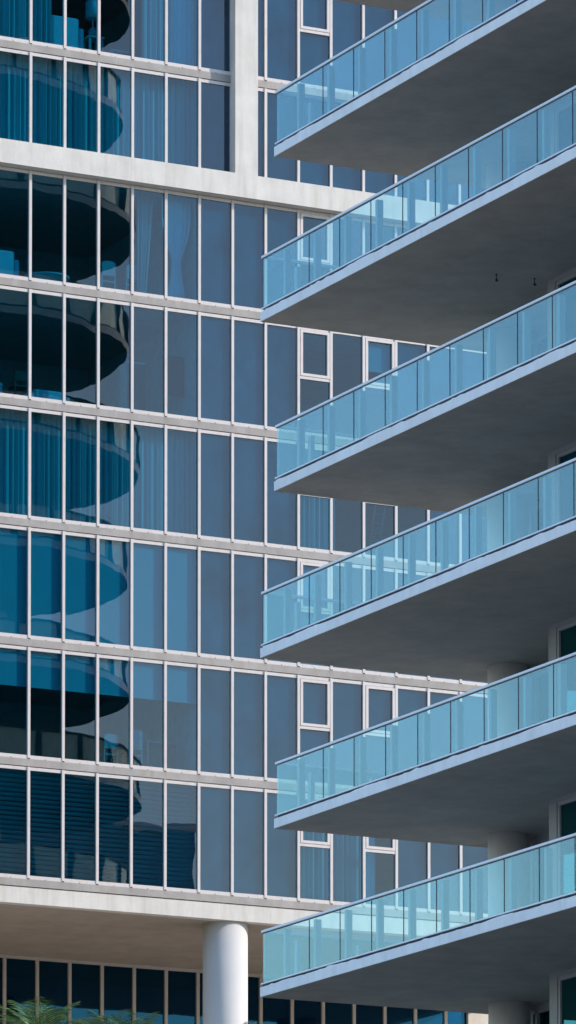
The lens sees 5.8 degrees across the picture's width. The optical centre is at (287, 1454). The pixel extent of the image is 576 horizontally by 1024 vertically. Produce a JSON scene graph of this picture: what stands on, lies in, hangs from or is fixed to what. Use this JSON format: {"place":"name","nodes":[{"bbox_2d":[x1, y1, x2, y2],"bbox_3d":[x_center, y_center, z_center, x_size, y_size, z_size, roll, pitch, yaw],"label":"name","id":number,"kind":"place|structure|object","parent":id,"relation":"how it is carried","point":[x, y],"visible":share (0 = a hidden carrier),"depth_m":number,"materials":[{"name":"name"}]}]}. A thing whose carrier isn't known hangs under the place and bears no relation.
{"place":"outdoors","nodes":[
{"label":"outdoors","id":0,"kind":"place"},
{"bbox_2d":[0,996,97,1023],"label":"palm tree","id":1,"kind":"object","parent":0,"point":[48,1018],"visible":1,"depth_m":141.54,"materials":[{"name":"green plant"}]},
{"bbox_2d":[51,15,83,48],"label":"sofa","id":2,"kind":"object","parent":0,"point":[75,35],"visible":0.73,"depth_m":152.80,"materials":[{"name":"fabric"}]},
{"bbox_2d":[119,361,145,410],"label":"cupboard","id":3,"kind":"object","parent":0,"point":[139,385],"visible":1,"depth_m":153.63,"materials":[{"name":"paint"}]},
{"bbox_2d":[0,0,487,1023],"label":"apartment building","id":4,"kind":"structure","parent":0,"point":[206,950],"depth_m":154.34,"materials":[{"name":"glass"}]},
{"bbox_2d":[0,768,25,874],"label":"venetian blind","id":5,"kind":"object","parent":4,"relation":"hanging from","point":[12,818],"visible":1,"depth_m":150.22,"materials":[{"name":"paint"}]},
{"bbox_2d":[0,648,25,686],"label":"roller blind","id":6,"kind":"object","parent":4,"relation":"attached to","point":[12,667],"visible":1,"depth_m":150.40,"materials":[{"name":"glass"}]},
{"bbox_2d":[0,528,26,634],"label":"roller blind","id":7,"kind":"object","parent":4,"relation":"attached to","point":[13,581],"visible":1,"depth_m":150.55,"materials":[{"name":"fabric"}]},
{"bbox_2d":[2,958,34,1023],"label":"lower window","id":8,"kind":"structure","parent":4,"relation":"in","point":[18,975],"depth_m":158.98,"materials":[{"name":"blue glass"}]},
{"bbox_2d":[0,0,50,43],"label":"curtain","id":9,"kind":"object","parent":4,"relation":"hanging from","point":[13,18],"visible":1,"depth_m":151.99,"materials":[{"name":"fabric"}]},
{"bbox_2d":[25,771,59,877],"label":"venetian blind","id":10,"kind":"object","parent":4,"relation":"hanging from","point":[46,821],"visible":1,"depth_m":150.64,"materials":[{"name":"paint"}]},
{"bbox_2d":[26,647,61,761],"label":"window","id":11,"kind":"structure","parent":4,"relation":"in","point":[28,653],"depth_m":150.45,"materials":[{"name":"white metal"}]},
{"bbox_2d":[26,767,61,881],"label":"window","id":12,"kind":"structure","parent":4,"relation":"in","point":[29,769],"depth_m":150.23,"materials":[{"name":"white metal"}]},
{"bbox_2d":[27,527,61,641],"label":"window","id":13,"kind":"structure","parent":4,"relation":"in","point":[30,529],"depth_m":150.67,"materials":[{"name":"white metal"}]},
{"bbox_2d":[27,289,62,403],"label":"window","id":14,"kind":"structure","parent":4,"relation":"in","point":[29,312],"depth_m":151.11,"materials":[{"name":"white metal"}]},
{"bbox_2d":[27,408,62,522],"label":"window","id":15,"kind":"structure","parent":4,"relation":"in","point":[30,410],"depth_m":150.89,"materials":[{"name":"white metal"}]},
{"bbox_2d":[28,170,62,284],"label":"window","id":16,"kind":"structure","parent":4,"relation":"in","point":[31,172],"depth_m":151.30,"materials":[{"name":"white metal"}]},
{"bbox_2d":[31,532,60,638],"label":"roller blind","id":17,"kind":"object","parent":4,"relation":"attached to","point":[45,584],"visible":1,"depth_m":150.98,"materials":[{"name":"fabric"}]},
{"bbox_2d":[31,651,60,690],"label":"roller blind","id":18,"kind":"object","parent":4,"relation":"attached to","point":[45,670],"visible":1,"depth_m":150.83,"materials":[{"name":"glass"}]},
{"bbox_2d":[35,960,67,1023],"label":"lower window","id":19,"kind":"structure","parent":4,"relation":"in","point":[51,978],"depth_m":159.49,"materials":[{"name":"blue glass"}]},
{"bbox_2d":[60,774,93,880],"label":"venetian blind","id":20,"kind":"object","parent":4,"relation":"hanging from","point":[80,824],"visible":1,"depth_m":151.09,"materials":[{"name":"paint"}]},
{"bbox_2d":[60,770,95,884],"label":"window","id":21,"kind":"structure","parent":4,"relation":"in","point":[62,788],"depth_m":150.71,"materials":[{"name":"white metal"}]},
{"bbox_2d":[61,650,95,764],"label":"window","id":22,"kind":"structure","parent":4,"relation":"in","point":[64,652],"depth_m":150.89,"materials":[{"name":"white metal"}]},
{"bbox_2d":[61,412,96,526],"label":"window","id":23,"kind":"structure","parent":4,"relation":"in","point":[63,418],"depth_m":151.33,"materials":[{"name":"white metal"}]},
{"bbox_2d":[61,531,96,645],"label":"window","id":24,"kind":"structure","parent":4,"relation":"in","point":[64,533],"depth_m":151.11,"materials":[{"name":"white metal"}]},
{"bbox_2d":[62,175,96,289],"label":"window","id":25,"kind":"structure","parent":4,"relation":"in","point":[65,177],"depth_m":151.74,"materials":[{"name":"white metal"}]},
{"bbox_2d":[62,293,96,407],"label":"window","id":26,"kind":"structure","parent":4,"relation":"in","point":[65,296],"depth_m":151.56,"materials":[{"name":"white metal"}]},
{"bbox_2d":[65,535,94,641],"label":"roller blind","id":27,"kind":"object","parent":4,"relation":"attached to","point":[79,588],"visible":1,"depth_m":151.43,"materials":[{"name":"fabric"}]},
{"bbox_2d":[65,655,94,693],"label":"roller blind","id":28,"kind":"object","parent":4,"relation":"attached to","point":[80,674],"visible":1,"depth_m":151.28,"materials":[{"name":"fabric"}]},
{"bbox_2d":[67,963,99,1023],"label":"lower window","id":29,"kind":"structure","parent":4,"relation":"in","point":[83,979],"depth_m":159.92,"materials":[{"name":"blue glass"}]},
{"bbox_2d":[0,408,193,533],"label":"curtain","id":30,"kind":"object","parent":4,"relation":"hanging from","point":[80,472],"visible":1,"depth_m":152.15,"materials":[{"name":"fabric"}]},
{"bbox_2d":[0,52,193,166],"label":"curtain","id":31,"kind":"object","parent":4,"relation":"hanging from","point":[81,110],"visible":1,"depth_m":152.79,"materials":[{"name":"fabric"}]},
{"bbox_2d":[94,777,127,883],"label":"venetian blind","id":32,"kind":"object","parent":4,"relation":"hanging from","point":[114,827],"visible":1,"depth_m":151.55,"materials":[{"name":"paint"}]},
{"bbox_2d":[95,535,129,648],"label":"window","id":33,"kind":"structure","parent":4,"relation":"in","point":[98,536],"depth_m":151.59,"materials":[{"name":"white metal"}]},
{"bbox_2d":[95,654,129,767],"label":"window","id":34,"kind":"structure","parent":4,"relation":"in","point":[98,656],"depth_m":151.37,"materials":[{"name":"white metal"}]},
{"bbox_2d":[95,773,129,887],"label":"window","id":35,"kind":"structure","parent":4,"relation":"in","point":[98,775],"depth_m":151.15,"materials":[{"name":"white metal"}]},
{"bbox_2d":[95,416,130,530],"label":"window","id":36,"kind":"structure","parent":4,"relation":"in","point":[97,455],"depth_m":151.78,"materials":[{"name":"white metal"}]},
{"bbox_2d":[96,180,130,294],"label":"window","id":37,"kind":"structure","parent":4,"relation":"in","point":[99,182],"depth_m":152.22,"materials":[{"name":"white metal"}]},
{"bbox_2d":[96,298,130,412],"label":"window","id":38,"kind":"structure","parent":4,"relation":"in","point":[99,300],"depth_m":152.00,"materials":[{"name":"white metal"}]},
{"bbox_2d":[99,539,128,645],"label":"roller blind","id":39,"kind":"object","parent":4,"relation":"attached to","point":[113,592],"visible":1,"depth_m":151.88,"materials":[{"name":"fabric"}]},
{"bbox_2d":[99,658,128,696],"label":"roller blind","id":40,"kind":"object","parent":4,"relation":"attached to","point":[113,677],"visible":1,"depth_m":151.73,"materials":[{"name":"glass"}]},
{"bbox_2d":[100,965,131,1023],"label":"lower window","id":41,"kind":"structure","parent":4,"relation":"in","point":[115,982],"depth_m":160.39,"materials":[{"name":"blue glass"}]},
{"bbox_2d":[128,781,161,886],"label":"venetian blind","id":42,"kind":"object","parent":4,"relation":"hanging from","point":[148,830],"visible":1,"depth_m":152.00,"materials":[{"name":"paint"}]},
{"bbox_2d":[137,192,153,292],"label":"curtain","id":43,"kind":"object","parent":4,"relation":"hanging from","point":[144,211],"visible":1,"depth_m":153.39,"materials":[{"name":"fabric"}]},
{"bbox_2d":[129,420,163,534],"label":"window","id":44,"kind":"structure","parent":4,"relation":"in","point":[131,426],"depth_m":152.26,"materials":[{"name":"white metal"}]},
{"bbox_2d":[129,539,163,652],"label":"window","id":45,"kind":"structure","parent":4,"relation":"in","point":[132,541],"depth_m":152.04,"materials":[{"name":"white metal"}]},
{"bbox_2d":[129,657,163,770],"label":"window","id":46,"kind":"structure","parent":4,"relation":"in","point":[132,660],"depth_m":151.82,"materials":[{"name":"white metal"}]},
{"bbox_2d":[129,776,163,889],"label":"window","id":47,"kind":"structure","parent":4,"relation":"in","point":[132,778],"depth_m":151.59,"materials":[{"name":"white metal"}]},
{"bbox_2d":[131,543,162,649],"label":"roller blind","id":48,"kind":"object","parent":4,"relation":"attached to","point":[147,596],"visible":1,"depth_m":152.34,"materials":[{"name":"glass"}]},
{"bbox_2d":[129,303,164,416],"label":"window","id":49,"kind":"structure","parent":4,"relation":"in","point":[131,405],"depth_m":152.45,"materials":[{"name":"white metal"}]},
{"bbox_2d":[130,185,164,298],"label":"window","id":50,"kind":"structure","parent":4,"relation":"in","point":[133,187],"depth_m":152.67,"materials":[{"name":"white metal"}]},
{"bbox_2d":[133,662,162,700],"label":"roller blind","id":51,"kind":"object","parent":4,"relation":"attached to","point":[147,680],"visible":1,"depth_m":152.19,"materials":[{"name":"fabric"}]},
{"bbox_2d":[132,967,163,1023],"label":"lower window","id":52,"kind":"structure","parent":4,"relation":"in","point":[147,984],"depth_m":160.82,"materials":[{"name":"blue glass"}]},
{"bbox_2d":[141,0,170,61],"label":"curtain","id":53,"kind":"object","parent":4,"relation":"hanging from","point":[152,29],"visible":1,"depth_m":153.72,"materials":[{"name":"fabric"}]},
{"bbox_2d":[162,354,183,396],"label":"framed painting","id":54,"kind":"object","parent":4,"relation":"attached to","point":[175,375],"visible":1,"depth_m":153.91},
{"bbox_2d":[162,194,190,297],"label":"curtain","id":55,"kind":"object","parent":4,"relation":"hanging from","point":[179,214],"visible":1,"depth_m":153.68,"materials":[{"name":"fabric"}]},
{"bbox_2d":[162,784,195,888],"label":"venetian blind","id":56,"kind":"object","parent":4,"relation":"attached to","point":[182,833],"visible":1,"depth_m":152.46,"materials":[{"name":"paint"}]},
{"bbox_2d":[162,779,197,892],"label":"window","id":57,"kind":"structure","parent":4,"relation":"in","point":[164,871],"depth_m":152.07,"materials":[{"name":"white metal"}]},
{"bbox_2d":[164,970,195,1023],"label":"lower window","id":58,"kind":"structure","parent":4,"relation":"in","point":[179,987],"depth_m":161.29,"materials":[{"name":"blue glass"}]},
{"bbox_2d":[163,190,197,303],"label":"window","id":59,"kind":"structure","parent":4,"relation":"in","point":[165,196],"depth_m":153.12,"materials":[{"name":"white metal"}]},
{"bbox_2d":[163,307,197,420],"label":"window","id":60,"kind":"structure","parent":4,"relation":"in","point":[166,310],"depth_m":152.93,"materials":[{"name":"white metal"}]},
{"bbox_2d":[163,425,197,538],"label":"window","id":61,"kind":"structure","parent":4,"relation":"in","point":[166,427],"depth_m":152.71,"materials":[{"name":"white metal"}]},
{"bbox_2d":[163,543,197,655],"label":"window","id":62,"kind":"structure","parent":4,"relation":"in","point":[166,545],"depth_m":152.48,"materials":[{"name":"white metal"}]},
{"bbox_2d":[163,661,197,774],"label":"window","id":63,"kind":"structure","parent":4,"relation":"in","point":[166,663],"depth_m":152.26,"materials":[{"name":"white metal"}]},
{"bbox_2d":[167,665,195,703],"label":"roller blind","id":64,"kind":"object","parent":4,"relation":"attached to","point":[181,684],"visible":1,"depth_m":152.64,"materials":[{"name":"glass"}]},
{"bbox_2d":[167,547,196,652],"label":"roller blind","id":65,"kind":"object","parent":4,"relation":"attached to","point":[181,599],"visible":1,"depth_m":152.79,"materials":[{"name":"fabric"}]},
{"bbox_2d":[171,0,193,65],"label":"curtain","id":66,"kind":"object","parent":4,"relation":"hanging from","point":[182,31],"visible":1,"depth_m":154.09,"materials":[{"name":"fabric"}]},
{"bbox_2d":[196,546,230,659],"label":"window","id":67,"kind":"structure","parent":4,"relation":"in","point":[198,555],"depth_m":152.93,"materials":[{"name":"white metal"}]},
{"bbox_2d":[196,664,230,777],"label":"window","id":68,"kind":"structure","parent":4,"relation":"in","point":[198,670],"depth_m":152.74,"materials":[{"name":"white metal"}]},
{"bbox_2d":[196,783,230,895],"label":"window","id":69,"kind":"structure","parent":4,"relation":"in","point":[199,784],"depth_m":152.52,"materials":[{"name":"white metal"}]},
{"bbox_2d":[197,195,230,307],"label":"window","id":70,"kind":"structure","parent":4,"relation":"in","point":[200,197],"depth_m":153.57,"materials":[{"name":"white metal"}]},
{"bbox_2d":[197,312,230,424],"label":"window","id":71,"kind":"structure","parent":4,"relation":"in","point":[200,314],"depth_m":153.34,"materials":[{"name":"white metal"}]},
{"bbox_2d":[197,429,230,541],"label":"window","id":72,"kind":"structure","parent":4,"relation":"in","point":[200,431],"depth_m":153.16,"materials":[{"name":"white metal"}]},
{"bbox_2d":[230,200,263,311],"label":"window","id":73,"kind":"structure","parent":4,"relation":"in","point":[233,202],"depth_m":154.02,"materials":[{"name":"white metal"}]},
{"bbox_2d":[230,316,263,428],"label":"window","id":74,"kind":"structure","parent":4,"relation":"in","point":[233,318],"depth_m":153.83,"materials":[{"name":"white metal"}]},
{"bbox_2d":[230,433,263,545],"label":"window","id":75,"kind":"structure","parent":4,"relation":"in","point":[233,435],"depth_m":153.60,"materials":[{"name":"white metal"}]},
{"bbox_2d":[230,550,263,662],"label":"window","id":76,"kind":"structure","parent":4,"relation":"in","point":[233,552],"depth_m":153.38,"materials":[{"name":"white metal"}]},
{"bbox_2d":[230,668,263,780],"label":"window","id":77,"kind":"structure","parent":4,"relation":"in","point":[233,670],"depth_m":153.19,"materials":[{"name":"white metal"}]},
{"bbox_2d":[230,786,263,898],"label":"window","id":78,"kind":"structure","parent":4,"relation":"in","point":[233,788],"depth_m":152.97,"materials":[{"name":"white metal"}]},
{"bbox_2d":[259,977,289,1023],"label":"lower window","id":79,"kind":"structure","parent":4,"relation":"in","point":[271,1010],"depth_m":162.60,"materials":[{"name":"blue glass"}]},
{"bbox_2d":[263,322,296,432],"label":"window","id":80,"kind":"structure","parent":4,"relation":"in","point":[266,427],"depth_m":154.24,"materials":[{"name":"white metal"}]},
{"bbox_2d":[263,437,296,549],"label":"window","id":81,"kind":"structure","parent":4,"relation":"in","point":[266,439],"depth_m":154.06,"materials":[{"name":"white metal"}]},
{"bbox_2d":[263,554,296,666],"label":"window","id":82,"kind":"structure","parent":4,"relation":"in","point":[266,556],"depth_m":153.87,"materials":[{"name":"white metal"}]},
{"bbox_2d":[263,671,296,783],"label":"window","id":83,"kind":"structure","parent":4,"relation":"in","point":[266,673],"depth_m":153.64,"materials":[{"name":"white metal"}]},
{"bbox_2d":[263,789,296,900],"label":"window","id":84,"kind":"structure","parent":4,"relation":"in","point":[266,791],"depth_m":153.42,"materials":[{"name":"white metal"}]},
{"bbox_2d":[290,1000,320,1023],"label":"lower window","id":85,"kind":"structure","parent":4,"relation":"in","point":[301,1012],"depth_m":163.07,"materials":[{"name":"blue glass"}]},
{"bbox_2d":[296,0,329,89],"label":"window","id":86,"kind":"structure","parent":4,"relation":"in","point":[299,3],"depth_m":155.38,"materials":[{"name":"white metal"}]},
{"bbox_2d":[296,209,329,266],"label":"window","id":87,"kind":"structure","parent":4,"relation":"in","point":[300,214],"depth_m":155.07,"materials":[{"name":"white metal"}]},
{"bbox_2d":[296,327,329,436],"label":"window","id":88,"kind":"structure","parent":4,"relation":"in","point":[299,331],"depth_m":154.81,"materials":[{"name":"white metal"}]},
{"bbox_2d":[296,558,329,669],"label":"window","id":89,"kind":"structure","parent":4,"relation":"in","point":[300,562],"depth_m":154.43,"materials":[{"name":"white metal"}]},
{"bbox_2d":[296,675,329,786],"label":"window","id":90,"kind":"structure","parent":4,"relation":"in","point":[300,679],"depth_m":154.21,"materials":[{"name":"white metal"}]},
{"bbox_2d":[296,793,329,903],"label":"window","id":91,"kind":"structure","parent":4,"relation":"in","point":[299,834],"depth_m":153.91,"materials":[{"name":"white metal"}]},
{"bbox_2d":[300,565,328,666],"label":"roller blind","id":92,"kind":"object","parent":4,"relation":"attached to","point":[305,616],"visible":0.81,"depth_m":154.60,"materials":[{"name":"fabric"}]},
{"bbox_2d":[300,449,334,550],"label":"curtain","id":93,"kind":"object","parent":4,"relation":"hanging from","point":[314,522],"visible":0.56,"depth_m":155.13,"materials":[{"name":"fabric"}]},
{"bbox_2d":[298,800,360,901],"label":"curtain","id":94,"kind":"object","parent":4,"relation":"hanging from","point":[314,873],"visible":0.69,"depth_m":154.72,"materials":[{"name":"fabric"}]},
{"bbox_2d":[321,1002,351,1023],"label":"lower window","id":95,"kind":"structure","parent":4,"relation":"in","point":[331,1013],"depth_m":163.55,"materials":[{"name":"blue glass"}]},
{"bbox_2d":[352,1004,382,1023],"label":"lower window","id":96,"kind":"structure","parent":4,"relation":"in","point":[361,1014],"depth_m":163.99,"materials":[{"name":"blue glass"}]},
{"bbox_2d":[361,336,394,390],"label":"window","id":97,"kind":"structure","parent":4,"relation":"in","point":[365,339],"depth_m":155.72,"materials":[{"name":"white metal"}]},
{"bbox_2d":[361,681,394,737],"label":"window","id":98,"kind":"structure","parent":4,"relation":"in","point":[365,688],"depth_m":155.11,"materials":[{"name":"white metal"}]},
{"bbox_2d":[361,837,394,909],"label":"window","id":99,"kind":"structure","parent":4,"relation":"in","point":[365,847],"depth_m":154.77,"materials":[{"name":"white metal"}]},
{"bbox_2d":[368,342,390,372],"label":"roller blind","id":100,"kind":"object","parent":4,"relation":"attached to","point":[379,357],"visible":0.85,"depth_m":156.01,"materials":[{"name":"fabric"}]},
{"bbox_3d":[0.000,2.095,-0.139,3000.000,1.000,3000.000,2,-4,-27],"label":"ground","id":101,"kind":"structure","parent":0,"visible":0},
{"bbox_2d":[260,0,575,1023],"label":"balcony building","id":102,"kind":"structure","parent":101,"relation":"on","point":[488,102],"depth_m":103.80,"materials":[{"name":"paint"}]},
{"bbox_2d":[530,669,548,724],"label":"side window","id":103,"kind":"structure","parent":102,"relation":"in","point":[540,682],"depth_m":107.57,"materials":[{"name":"glass"}]},
{"bbox_2d":[530,838,548,903],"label":"side window","id":104,"kind":"structure","parent":102,"relation":"in","point":[534,855],"depth_m":107.42,"materials":[{"name":"glass"}]},
{"bbox_2d":[555,99,575,152],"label":"sliding door","id":105,"kind":"structure","parent":102,"relation":"in","point":[563,115],"depth_m":104.11,"materials":[{"name":"paint"}]},
{"bbox_2d":[556,272,575,346],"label":"sliding door","id":106,"kind":"structure","parent":102,"relation":"in","point":[570,293],"depth_m":103.73,"materials":[{"name":"paint"}]},
{"bbox_2d":[556,446,575,522],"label":"sliding door","id":107,"kind":"structure","parent":102,"relation":"in","point":[564,476],"depth_m":103.68,"materials":[{"name":"paint"}]},
{"bbox_2d":[557,621,575,715],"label":"sliding door","id":108,"kind":"structure","parent":102,"relation":"in","point":[566,634],"depth_m":103.35,"materials":[{"name":"paint"}]},
{"bbox_2d":[557,796,575,895],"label":"sliding door","id":109,"kind":"structure","parent":102,"relation":"in","point":[566,808],"depth_m":103.25,"materials":[{"name":"paint"}]},
{"bbox_2d":[558,972,575,1023],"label":"sliding door","id":110,"kind":"structure","parent":102,"relation":"in","point":[566,983],"depth_m":103.08,"materials":[{"name":"paint"}]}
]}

